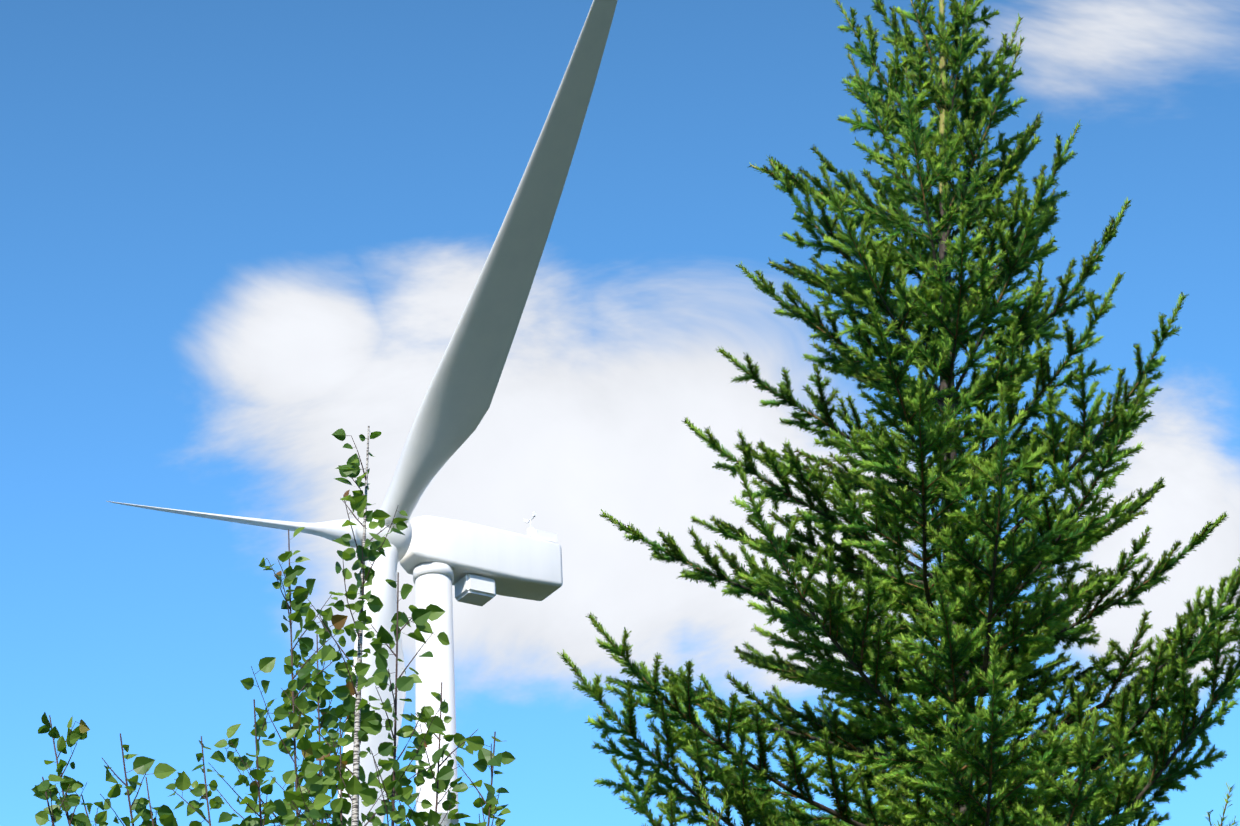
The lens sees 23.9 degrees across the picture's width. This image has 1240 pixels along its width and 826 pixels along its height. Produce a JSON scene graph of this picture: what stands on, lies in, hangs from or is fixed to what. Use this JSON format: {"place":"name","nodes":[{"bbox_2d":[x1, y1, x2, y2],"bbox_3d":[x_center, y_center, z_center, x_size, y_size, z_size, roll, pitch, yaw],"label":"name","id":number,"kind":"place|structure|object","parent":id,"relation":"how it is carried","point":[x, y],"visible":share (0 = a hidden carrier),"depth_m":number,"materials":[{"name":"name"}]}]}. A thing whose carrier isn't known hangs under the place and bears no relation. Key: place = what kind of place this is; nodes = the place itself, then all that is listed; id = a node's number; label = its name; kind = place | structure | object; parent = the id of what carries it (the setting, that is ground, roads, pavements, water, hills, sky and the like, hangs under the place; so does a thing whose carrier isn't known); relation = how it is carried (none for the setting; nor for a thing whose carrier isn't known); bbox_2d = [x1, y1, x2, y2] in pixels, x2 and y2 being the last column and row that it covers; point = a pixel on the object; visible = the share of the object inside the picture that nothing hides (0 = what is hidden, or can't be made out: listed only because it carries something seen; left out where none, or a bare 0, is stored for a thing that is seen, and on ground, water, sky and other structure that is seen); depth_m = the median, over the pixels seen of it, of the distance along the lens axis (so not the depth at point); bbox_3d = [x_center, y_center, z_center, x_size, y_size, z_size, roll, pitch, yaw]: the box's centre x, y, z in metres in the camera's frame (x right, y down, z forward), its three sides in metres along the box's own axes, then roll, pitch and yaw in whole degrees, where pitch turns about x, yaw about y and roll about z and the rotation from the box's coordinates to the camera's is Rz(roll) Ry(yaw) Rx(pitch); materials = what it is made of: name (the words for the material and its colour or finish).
{"place":"outdoors","nodes":[
{"label":"outdoors","id":0,"kind":"place"},
{"bbox_2d":[0,0,1239,825],"label":"sky","id":1,"kind":"structure","parent":0,"point":[236,236],"materials":[{"name":"blue"}]},
{"label":"ground","id":2,"kind":"structure","parent":0,"visible":0},
{"bbox_2d":[31,426,515,825],"bbox_3d":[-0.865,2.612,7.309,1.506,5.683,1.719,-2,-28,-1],"label":"birch tree","id":3,"kind":"object","parent":2,"relation":"on","point":[361,722],"visible":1,"depth_m":8.18,"materials":[{"name":"green plant"}]},
{"bbox_2d":[106,0,617,825],"bbox_3d":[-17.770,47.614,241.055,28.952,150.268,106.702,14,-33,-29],"label":"wind turbine","id":4,"kind":"object","parent":2,"relation":"on","point":[438,558],"visible":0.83,"depth_m":251.78,"materials":[{"name":"paint"}]},
{"bbox_2d":[557,0,1239,825],"bbox_3d":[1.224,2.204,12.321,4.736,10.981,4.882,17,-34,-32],"label":"spruce tree","id":5,"kind":"object","parent":2,"relation":"on","point":[973,652],"visible":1,"depth_m":12.57,"materials":[{"name":"green plant"}]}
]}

